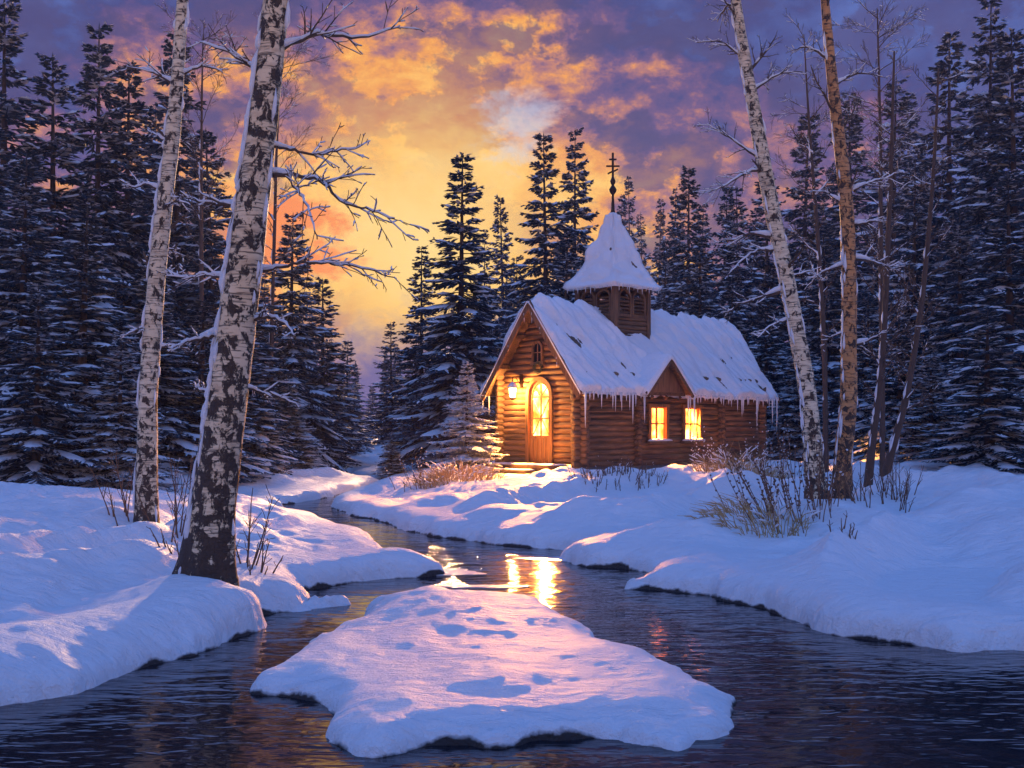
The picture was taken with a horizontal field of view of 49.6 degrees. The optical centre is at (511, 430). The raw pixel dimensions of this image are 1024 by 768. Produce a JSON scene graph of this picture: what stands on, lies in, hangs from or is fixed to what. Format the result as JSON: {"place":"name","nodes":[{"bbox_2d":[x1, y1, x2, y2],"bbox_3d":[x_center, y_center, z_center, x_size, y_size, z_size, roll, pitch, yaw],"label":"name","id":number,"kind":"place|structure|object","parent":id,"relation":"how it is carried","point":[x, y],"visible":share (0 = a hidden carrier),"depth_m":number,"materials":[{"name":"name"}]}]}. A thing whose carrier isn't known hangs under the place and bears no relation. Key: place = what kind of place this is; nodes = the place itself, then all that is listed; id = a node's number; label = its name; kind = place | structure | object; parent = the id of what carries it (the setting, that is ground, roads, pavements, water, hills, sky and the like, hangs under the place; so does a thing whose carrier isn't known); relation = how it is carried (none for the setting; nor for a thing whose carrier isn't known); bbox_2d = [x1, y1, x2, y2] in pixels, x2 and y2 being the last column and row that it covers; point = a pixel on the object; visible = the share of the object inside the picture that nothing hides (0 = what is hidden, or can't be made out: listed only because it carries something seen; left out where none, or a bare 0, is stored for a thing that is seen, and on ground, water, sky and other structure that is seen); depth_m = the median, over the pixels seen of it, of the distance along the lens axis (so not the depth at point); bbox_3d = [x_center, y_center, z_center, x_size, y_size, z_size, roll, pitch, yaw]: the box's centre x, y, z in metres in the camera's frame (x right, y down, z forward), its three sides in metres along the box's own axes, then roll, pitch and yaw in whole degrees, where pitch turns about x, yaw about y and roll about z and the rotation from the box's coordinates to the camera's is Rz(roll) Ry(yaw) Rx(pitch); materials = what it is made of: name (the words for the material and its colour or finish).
{"place":"outdoors","nodes":[
{"label":"outdoors","id":0,"kind":"place"},
{"bbox_2d":[0,429,1023,757],"bbox_3d":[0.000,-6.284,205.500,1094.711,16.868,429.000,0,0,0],"label":"ground","id":1,"kind":"structure","parent":0,"point":[92,593],"depth_m":10.34,"materials":[{"name":"snow"}]},
{"bbox_2d":[0,114,58,391],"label":"fir tree","id":2,"kind":"object","parent":1,"relation":"on","point":[5,156],"visible":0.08,"depth_m":28.22,"materials":[{"name":"green plant"}]},
{"bbox_2d":[0,0,91,389],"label":"fir tree","id":3,"kind":"object","parent":1,"relation":"on","point":[11,111],"visible":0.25,"depth_m":33.09,"materials":[{"name":"green plant"}]},
{"bbox_2d":[0,148,110,478],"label":"fir tree","id":4,"kind":"object","parent":1,"relation":"on","point":[8,311],"visible":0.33,"depth_m":25.72,"materials":[{"name":"green plant"}]},
{"bbox_2d":[0,284,117,485],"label":"fir tree","id":5,"kind":"object","parent":1,"relation":"on","point":[34,434],"visible":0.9,"depth_m":21.82,"materials":[{"name":"green plant"}]},
{"bbox_2d":[0,52,140,402],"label":"fir tree","id":6,"kind":"object","parent":1,"relation":"on","point":[65,148],"visible":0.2,"depth_m":33.85,"materials":[{"name":"green plant"}]},
{"bbox_2d":[0,203,170,487],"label":"fir tree","id":7,"kind":"object","parent":1,"relation":"on","point":[81,316],"visible":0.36,"depth_m":24.80,"materials":[{"name":"green plant"}]},
{"bbox_2d":[39,21,171,410],"bbox_3d":[-13.110,-5.294,35.135,6.362,15.617,6.231,-1,-2,22],"label":"fir tree","id":8,"kind":"object","parent":1,"relation":"on","point":[93,76],"visible":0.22,"depth_m":35.04,"materials":[{"name":"green plant"}]},
{"bbox_2d":[86,449,133,525],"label":"bare shrub","id":9,"kind":"object","parent":1,"relation":"on","point":[126,510],"visible":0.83,"depth_m":14.67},
{"bbox_2d":[49,331,187,491],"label":"fir tree","id":10,"kind":"object","parent":1,"relation":"on","point":[117,433],"visible":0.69,"depth_m":22.17,"materials":[{"name":"green plant"}]},
{"bbox_2d":[67,60,199,423],"bbox_3d":[-12.562,-5.023,36.163,5.678,14.046,5.907,0,0,-34],"label":"fir tree","id":11,"kind":"object","parent":1,"relation":"on","point":[135,202],"visible":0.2,"depth_m":35.75,"materials":[{"name":"green plant"}]},
{"bbox_2d":[121,105,205,307],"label":"fir tree","id":12,"kind":"object","parent":1,"relation":"on","point":[153,128],"visible":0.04,"depth_m":48.16,"materials":[{"name":"green plant"}]},
{"bbox_2d":[135,453,192,541],"bbox_3d":[-3.856,0.853,12.910,0.861,1.206,0.682,0,0,29],"label":"bare shrub","id":13,"kind":"object","parent":1,"relation":"on","point":[175,510],"visible":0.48,"depth_m":13.03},
{"bbox_2d":[108,0,227,522],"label":"birch tree","id":14,"kind":"object","parent":1,"relation":"on","point":[145,477],"visible":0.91,"depth_m":14.52,"materials":[{"name":"white plant"}]},
{"bbox_2d":[104,256,249,474],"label":"fir tree","id":15,"kind":"object","parent":1,"relation":"on","point":[172,431],"visible":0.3,"depth_m":26.66,"materials":[{"name":"green plant"}]},
{"bbox_2d":[130,32,225,380],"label":"fir tree","id":16,"kind":"object","parent":1,"relation":"on","point":[154,145],"visible":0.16,"depth_m":39.78,"materials":[{"name":"green plant"}]},
{"bbox_2d":[156,1,249,362],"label":"bare tree","id":17,"kind":"object","parent":1,"relation":"on","point":[201,222],"visible":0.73,"depth_m":29.96,"materials":[{"name":"brown plant"}]},
{"bbox_2d":[160,299,283,482],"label":"fir tree","id":18,"kind":"object","parent":1,"relation":"on","point":[202,367],"visible":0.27,"depth_m":27.71,"materials":[{"name":"green plant"}]},
{"bbox_2d":[160,129,296,419],"bbox_3d":[-10.340,-4.301,37.856,5.267,12.135,5.566,0,0,41],"label":"fir tree","id":19,"kind":"object","parent":1,"relation":"on","point":[192,289],"visible":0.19,"depth_m":37.59,"materials":[{"name":"green plant"}]},
{"bbox_2d":[189,257,308,465],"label":"fir tree","id":20,"kind":"object","parent":1,"relation":"on","point":[262,357],"visible":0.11,"depth_m":33.97,"materials":[{"name":"green plant"}]},
{"bbox_2d":[236,484,279,568],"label":"bare shrub","id":21,"kind":"object","parent":1,"relation":"on","point":[250,525],"visible":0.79,"depth_m":11.58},
{"bbox_2d":[240,344,304,474],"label":"fir tree","id":22,"kind":"object","parent":1,"relation":"on","point":[265,432],"visible":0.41,"depth_m":30.70,"materials":[{"name":"green plant"}]},
{"bbox_2d":[156,0,429,586],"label":"birch tree","id":23,"kind":"object","parent":1,"relation":"on","point":[208,547],"visible":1,"depth_m":9.87,"materials":[{"name":"white plant"}]},
{"bbox_2d":[251,7,342,417],"bbox_3d":[-7.430,-5.953,35.946,3.059,15.326,2.935,0,0,29],"label":"bare tree","id":24,"kind":"object","parent":1,"relation":"on","point":[272,288],"visible":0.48,"depth_m":36.00,"materials":[{"name":"brown plant"}]},
{"bbox_2d":[255,212,351,472],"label":"fir tree","id":25,"kind":"object","parent":1,"relation":"on","point":[306,368],"visible":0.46,"depth_m":39.75,"materials":[{"name":"green plant"}]},
{"bbox_2d":[274,375,334,469],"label":"fir tree","id":26,"kind":"object","parent":1,"relation":"on","point":[297,429],"visible":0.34,"depth_m":34.81,"materials":[{"name":"green plant"}]},
{"bbox_2d":[307,388,354,471],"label":"fir tree","id":27,"kind":"object","parent":1,"relation":"on","point":[333,456],"visible":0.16,"depth_m":41.99,"materials":[{"name":"green plant"}]},
{"bbox_2d":[303,277,373,465],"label":"fir tree","id":28,"kind":"object","parent":1,"relation":"on","point":[331,367],"visible":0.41,"depth_m":45.63,"materials":[{"name":"green plant"}]},
{"bbox_2d":[333,341,377,450],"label":"fir tree","id":29,"kind":"object","parent":1,"relation":"on","point":[355,408],"visible":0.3,"depth_m":55.84,"materials":[{"name":"green plant"}]},
{"bbox_2d":[360,386,382,438],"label":"fir tree","id":30,"kind":"object","parent":1,"relation":"on","point":[373,434],"visible":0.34,"depth_m":83.81,"materials":[{"name":"green plant"}]},
{"bbox_2d":[363,321,408,444],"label":"fir tree","id":31,"kind":"object","parent":1,"relation":"on","point":[386,403],"visible":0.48,"depth_m":61.83,"materials":[{"name":"green plant"}]},
{"bbox_2d":[371,440,409,479],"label":"fir tree","id":32,"kind":"object","parent":1,"relation":"on","point":[395,466],"visible":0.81,"depth_m":36.83,"materials":[{"name":"green plant"}]},
{"bbox_2d":[380,384,434,464],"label":"fir tree","id":33,"kind":"object","parent":1,"relation":"on","point":[407,439],"visible":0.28,"depth_m":41.75,"materials":[{"name":"green plant"}]},
{"bbox_2d":[379,245,437,457],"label":"fir tree","id":34,"kind":"object","parent":1,"relation":"on","point":[413,326],"visible":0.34,"depth_m":46.79,"materials":[{"name":"green plant"}]},
{"bbox_2d":[383,447,436,491],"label":"tall weed","id":35,"kind":"object","parent":1,"relation":"on","point":[420,473],"visible":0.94,"depth_m":25.66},
{"bbox_2d":[377,152,513,468],"bbox_3d":[-1.659,-3.795,38.155,5.354,11.526,5.570,0,0,9],"label":"fir tree","id":36,"kind":"object","parent":1,"relation":"on","point":[469,346],"visible":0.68,"depth_m":37.57,"materials":[{"name":"green plant"}]},
{"bbox_2d":[409,455,501,488],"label":"dry grass clump","id":37,"kind":"object","parent":1,"relation":"on","point":[474,474],"visible":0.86,"depth_m":25.69,"materials":[{"name":"plant"}]},
{"bbox_2d":[425,360,508,473],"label":"fir tree","id":38,"kind":"object","parent":1,"relation":"on","point":[461,448],"visible":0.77,"depth_m":29.64,"materials":[{"name":"green plant"}]},
{"bbox_2d":[476,230,499,366],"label":"fir tree","id":39,"kind":"object","parent":1,"relation":"on","point":[488,263],"visible":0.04,"depth_m":69.95,"materials":[{"name":"green plant"}]},
{"bbox_2d":[476,195,515,377],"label":"fir tree","id":40,"kind":"object","parent":1,"relation":"on","point":[501,256],"visible":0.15,"depth_m":64.00,"materials":[{"name":"green plant"}]},
{"bbox_2d":[186,272,812,428],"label":"distant wood","id":41,"kind":"object","parent":1,"relation":"on","point":[383,370],"visible":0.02,"depth_m":132.53,"materials":[{"name":"wood"}]},
{"bbox_2d":[497,255,525,352],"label":"fir tree","id":42,"kind":"object","parent":1,"relation":"on","point":[509,305],"visible":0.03,"depth_m":51.79,"materials":[{"name":"green plant"}]},
{"bbox_2d":[496,133,577,353],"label":"fir tree","id":43,"kind":"object","parent":1,"relation":"on","point":[541,239],"visible":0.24,"depth_m":45.71,"materials":[{"name":"green plant"}]},
{"bbox_2d":[543,231,584,302],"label":"fir tree","id":44,"kind":"object","parent":1,"relation":"on","point":[574,262],"visible":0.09,"depth_m":42.97,"materials":[{"name":"green plant"}]},
{"bbox_2d":[542,126,599,299],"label":"fir tree","id":45,"kind":"object","parent":1,"relation":"on","point":[581,212],"visible":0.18,"depth_m":49.85,"materials":[{"name":"green plant"}]},
{"bbox_2d":[581,453,650,490],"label":"bare shrub","id":46,"kind":"object","parent":1,"relation":"on","point":[627,469],"visible":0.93,"depth_m":23.98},
{"bbox_2d":[479,153,780,473],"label":"log chapel","id":47,"kind":"structure","parent":1,"relation":"on","point":[638,380],"depth_m":32.00,"materials":[{"name":"wood"}]},
{"bbox_2d":[530,341,545,364],"bbox_3d":[0.762,-2.190,31.092,0.210,0.680,0.540,0,0,-43],"label":"window","id":48,"kind":"structure","parent":47,"relation":"in","point":[537,349],"depth_m":31.03,"materials":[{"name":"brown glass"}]},
{"bbox_2d":[525,377,553,462],"bbox_3d":[0.822,-0.315,31.078,0.240,2.410,1.060,0,0,-43],"label":"door","id":49,"kind":"structure","parent":47,"relation":"in","point":[538,449],"depth_m":31.12,"materials":[{"name":"brown wood"}]},
{"bbox_2d":[646,404,673,443],"bbox_3d":[4.213,-0.210,32.099,1.080,1.140,0.343,0,0,-43],"label":"window","id":50,"kind":"structure","parent":47,"relation":"in","point":[661,423],"depth_m":32.16,"materials":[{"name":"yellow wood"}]},
{"bbox_2d":[679,405,706,442],"bbox_3d":[5.357,-0.210,33.160,1.080,1.140,0.343,0,0,-43],"label":"window","id":51,"kind":"structure","parent":47,"relation":"in","point":[698,412],"depth_m":33.28,"materials":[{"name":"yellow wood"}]},
{"bbox_2d":[621,176,644,297],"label":"fir tree","id":52,"kind":"object","parent":1,"relation":"on","point":[630,219],"visible":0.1,"depth_m":81.77,"materials":[{"name":"green plant"}]},
{"bbox_2d":[612,459,668,488],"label":"bare shrub","id":53,"kind":"object","parent":1,"relation":"on","point":[651,473],"visible":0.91,"depth_m":24.27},
{"bbox_2d":[633,212,658,302],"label":"fir tree","id":54,"kind":"object","parent":1,"relation":"on","point":[641,250],"visible":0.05,"depth_m":74.13,"materials":[{"name":"green plant"}]},
{"bbox_2d":[649,198,668,310],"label":"fir tree","id":55,"kind":"object","parent":1,"relation":"on","point":[661,217],"visible":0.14,"depth_m":77.67,"materials":[{"name":"green plant"}]},
{"bbox_2d":[651,240,678,311],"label":"fir tree","id":56,"kind":"object","parent":1,"relation":"on","point":[662,264],"visible":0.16,"depth_m":55.76,"materials":[{"name":"green plant"}]},
{"bbox_2d":[655,187,690,307],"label":"fir tree","id":57,"kind":"object","parent":1,"relation":"on","point":[672,202],"visible":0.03,"depth_m":65.88,"materials":[{"name":"green plant"}]},
{"bbox_2d":[660,225,686,309],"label":"fir tree","id":58,"kind":"object","parent":1,"relation":"on","point":[676,272],"visible":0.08,"depth_m":59.68,"materials":[{"name":"green plant"}]},
{"bbox_2d":[659,165,719,317],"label":"fir tree","id":59,"kind":"object","parent":1,"relation":"on","point":[675,291],"visible":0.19,"depth_m":51.65,"materials":[{"name":"green plant"}]},
{"bbox_2d":[673,235,724,318],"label":"fir tree","id":60,"kind":"object","parent":1,"relation":"on","point":[694,277],"visible":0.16,"depth_m":45.84,"materials":[{"name":"green plant"}]},
{"bbox_2d":[691,202,717,307],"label":"fir tree","id":61,"kind":"object","parent":1,"relation":"on","point":[707,234],"visible":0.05,"depth_m":59.98,"materials":[{"name":"green plant"}]},
{"bbox_2d":[703,186,740,318],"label":"fir tree","id":62,"kind":"object","parent":1,"relation":"on","point":[720,216],"visible":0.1,"depth_m":55.78,"materials":[{"name":"green plant"}]},
{"bbox_2d":[689,426,779,473],"bbox_3d":[5.197,0.514,25.972,2.082,1.256,1.645,0,0,19],"label":"tall weed","id":63,"kind":"object","parent":1,"relation":"on","point":[721,449],"visible":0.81,"depth_m":26.02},
{"bbox_2d":[712,271,762,370],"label":"fir tree","id":64,"kind":"object","parent":1,"relation":"on","point":[736,316],"visible":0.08,"depth_m":43.00,"materials":[{"name":"green plant"}]},
{"bbox_2d":[685,441,792,478],"bbox_3d":[5.203,0.736,25.630,2.818,1.161,2.497,0,0,0],"label":"dry grass clump","id":65,"kind":"object","parent":1,"relation":"on","point":[722,464],"visible":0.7,"depth_m":25.45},
{"bbox_2d":[711,185,781,385],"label":"fir tree","id":66,"kind":"object","parent":1,"relation":"on","point":[750,284],"visible":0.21,"depth_m":49.90,"materials":[{"name":"green plant"}]},
{"bbox_2d":[685,486,820,537],"bbox_3d":[3.267,1.124,15.136,1.709,0.714,1.778,0,0,-42],"label":"dry grass clump","id":67,"kind":"object","parent":1,"relation":"on","point":[702,512],"visible":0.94,"depth_m":15.05,"materials":[{"name":"plant"}]},
{"bbox_2d":[687,0,828,498],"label":"birch tree","id":68,"kind":"object","parent":1,"relation":"on","point":[774,233],"visible":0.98,"depth_m":18.90,"materials":[{"name":"white plant"}]},
{"bbox_2d":[741,207,775,363],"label":"fir tree","id":69,"kind":"object","parent":1,"relation":"on","point":[753,236],"visible":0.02,"depth_m":59.57,"materials":[{"name":"green plant"}]},
{"bbox_2d":[723,417,802,477],"bbox_3d":[6.599,0.437,28.450,2.328,1.836,2.279,0,0,0],"label":"tall weed","id":70,"kind":"object","parent":1,"relation":"on","point":[784,461],"visible":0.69,"depth_m":28.57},
{"bbox_2d":[719,172,810,410],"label":"fir tree","id":71,"kind":"object","parent":1,"relation":"on","point":[765,264],"visible":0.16,"depth_m":54.01,"materials":[{"name":"green plant"}]},
{"bbox_2d":[746,299,795,454],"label":"fir tree","id":72,"kind":"object","parent":1,"relation":"on","point":[768,350],"visible":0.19,"depth_m":40.81,"materials":[{"name":"green plant"}]},
{"bbox_2d":[710,426,839,533],"bbox_3d":[3.630,0.682,15.535,1.708,1.509,1.451,0,0,0],"label":"tall weed","id":73,"kind":"object","parent":1,"relation":"on","point":[764,482],"visible":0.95,"depth_m":15.39,"materials":[{"name":"plant"}]},
{"bbox_2d":[759,112,841,351],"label":"fir tree","id":74,"kind":"object","parent":1,"relation":"on","point":[791,214],"visible":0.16,"depth_m":57.86,"materials":[{"name":"green plant"}]},
{"bbox_2d":[766,322,834,461],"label":"fir tree","id":75,"kind":"object","parent":1,"relation":"on","point":[794,429],"visible":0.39,"depth_m":37.76,"materials":[{"name":"green plant"}]},
{"bbox_2d":[756,432,847,521],"bbox_3d":[4.133,0.658,15.766,1.289,1.289,0.883,0,0,0],"label":"tall weed","id":76,"kind":"object","parent":1,"relation":"on","point":[822,479],"visible":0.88,"depth_m":15.73,"materials":[{"name":"plant"}]},
{"bbox_2d":[763,11,866,472],"bbox_3d":[7.210,-4.292,27.030,2.405,11.826,2.441,0,0,0],"label":"bare tree","id":77,"kind":"object","parent":1,"relation":"on","point":[818,252],"visible":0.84,"depth_m":26.96,"materials":[{"name":"brown plant"}]},
{"bbox_2d":[779,223,864,448],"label":"fir tree","id":78,"kind":"object","parent":1,"relation":"on","point":[833,351],"visible":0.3,"depth_m":43.82,"materials":[{"name":"green plant"}]},
{"bbox_2d":[806,163,839,361],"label":"fir tree","id":79,"kind":"object","parent":1,"relation":"on","point":[827,175],"visible":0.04,"depth_m":63.96,"materials":[{"name":"green plant"}]},
{"bbox_2d":[786,0,907,498],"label":"birch tree","id":80,"kind":"object","parent":1,"relation":"on","point":[850,342],"visible":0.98,"depth_m":19.50,"materials":[{"name":"beige plant"}]},
{"bbox_2d":[793,91,907,420],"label":"fir tree","id":81,"kind":"object","parent":1,"relation":"on","point":[833,213],"visible":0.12,"depth_m":55.82,"materials":[{"name":"green plant"}]},
{"bbox_2d":[820,290,897,458],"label":"fir tree","id":82,"kind":"object","parent":1,"relation":"on","point":[862,376],"visible":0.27,"depth_m":36.69,"materials":[{"name":"green plant"}]},
{"bbox_2d":[830,457,915,512],"bbox_3d":[5.990,0.917,18.402,1.361,0.950,0.980,0,0,0],"label":"bare shrub","id":83,"kind":"object","parent":1,"relation":"on","point":[852,498],"visible":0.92,"depth_m":18.48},
{"bbox_2d":[820,0,928,475],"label":"bare tree","id":84,"kind":"object","parent":1,"relation":"on","point":[882,410],"visible":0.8,"depth_m":24.95,"materials":[{"name":"brown plant"}]},
{"bbox_2d":[840,51,933,486],"bbox_3d":[7.380,-2.916,21.795,2.098,9.185,1.578,0,0,-36],"label":"bare tree","id":85,"kind":"object","parent":1,"relation":"on","point":[877,396],"visible":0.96,"depth_m":21.46,"materials":[{"name":"brown plant"}]},
{"bbox_2d":[832,74,942,388],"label":"fir tree","id":86,"kind":"object","parent":1,"relation":"on","point":[862,284],"visible":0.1,"depth_m":51.48,"materials":[{"name":"green plant"}]},
{"bbox_2d":[866,456,923,501],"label":"bare shrub","id":87,"kind":"object","parent":1,"relation":"on","point":[892,489],"visible":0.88,"depth_m":19.39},
{"bbox_2d":[853,315,956,462],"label":"fir tree","id":88,"kind":"object","parent":1,"relation":"on","point":[891,409],"visible":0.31,"depth_m":32.75,"materials":[{"name":"green plant"}]},
{"bbox_2d":[883,93,939,272],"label":"fir tree","id":89,"kind":"object","parent":1,"relation":"on","point":[914,136],"visible":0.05,"depth_m":65.68,"materials":[{"name":"green plant"}]},
{"bbox_2d":[862,150,964,422],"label":"fir tree","id":90,"kind":"object","parent":1,"relation":"on","point":[920,227],"visible":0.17,"depth_m":41.62,"materials":[{"name":"green plant"}]},
{"bbox_2d":[869,30,986,365],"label":"fir tree","id":91,"kind":"object","parent":1,"relation":"on","point":[949,197],"visible":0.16,"depth_m":45.81,"materials":[{"name":"green plant"}]},
{"bbox_2d":[854,65,1001,475],"bbox_3d":[8.314,-3.020,22.143,2.192,8.869,2.279,0,0,40],"label":"bare tree","id":92,"kind":"object","parent":1,"relation":"on","point":[895,436],"visible":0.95,"depth_m":21.96,"materials":[{"name":"brown plant"}]},
{"bbox_2d":[875,350,982,462],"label":"fir tree","id":93,"kind":"object","parent":1,"relation":"on","point":[917,436],"visible":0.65,"depth_m":28.76,"materials":[{"name":"green plant"}]},
{"bbox_2d":[886,205,998,463],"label":"fir tree","id":94,"kind":"object","parent":1,"relation":"on","point":[960,290],"visible":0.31,"depth_m":32.99,"materials":[{"name":"green plant"}]},
{"bbox_2d":[907,307,1023,473],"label":"fir tree","id":95,"kind":"object","parent":1,"relation":"on","point":[987,425],"visible":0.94,"depth_m":25.70,"materials":[{"name":"green plant"}]},
{"bbox_2d":[909,0,1023,381],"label":"fir tree","id":96,"kind":"object","parent":1,"relation":"on","point":[980,117],"visible":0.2,"depth_m":41.46,"materials":[{"name":"green plant"}]},
{"bbox_2d":[928,169,1023,457],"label":"fir tree","id":97,"kind":"object","parent":1,"relation":"on","point":[997,280],"visible":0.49,"depth_m":29.93,"materials":[{"name":"green plant"}]},
{"bbox_2d":[944,28,1023,355],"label":"fir tree","id":98,"kind":"object","parent":1,"relation":"on","point":[1013,155],"visible":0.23,"depth_m":40.11,"materials":[{"name":"green plant"}]},
{"bbox_2d":[963,165,1023,360],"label":"fir tree","id":99,"kind":"object","parent":1,"relation":"on","point":[1015,235],"visible":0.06,"depth_m":36.50,"materials":[{"name":"green plant"}]},
{"bbox_2d":[0,494,1023,767],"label":"stream","id":100,"kind":"structure","parent":0,"point":[804,696],"depth_m":7.02,"materials":[{"name":"blue liquid"}]},
{"bbox_2d":[436,568,486,575],"bbox_3d":[-0.825,1.705,13.332,0.978,0.030,0.651,0,0,-10],"label":"ice floe","id":101,"kind":"object","parent":100,"relation":"on","point":[451,572],"visible":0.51,"depth_m":13.24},
{"bbox_2d":[436,585,528,588],"bbox_3d":[-0.351,1.705,12.076,1.090,0.030,0.248,0,0,0],"label":"ice floe","id":102,"kind":"object","parent":100,"relation":"on","point":[489,586],"visible":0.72,"depth_m":12.05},
{"bbox_2d":[0,0,1023,418],"label":"sky","id":103,"kind":"structure","parent":0,"point":[482,78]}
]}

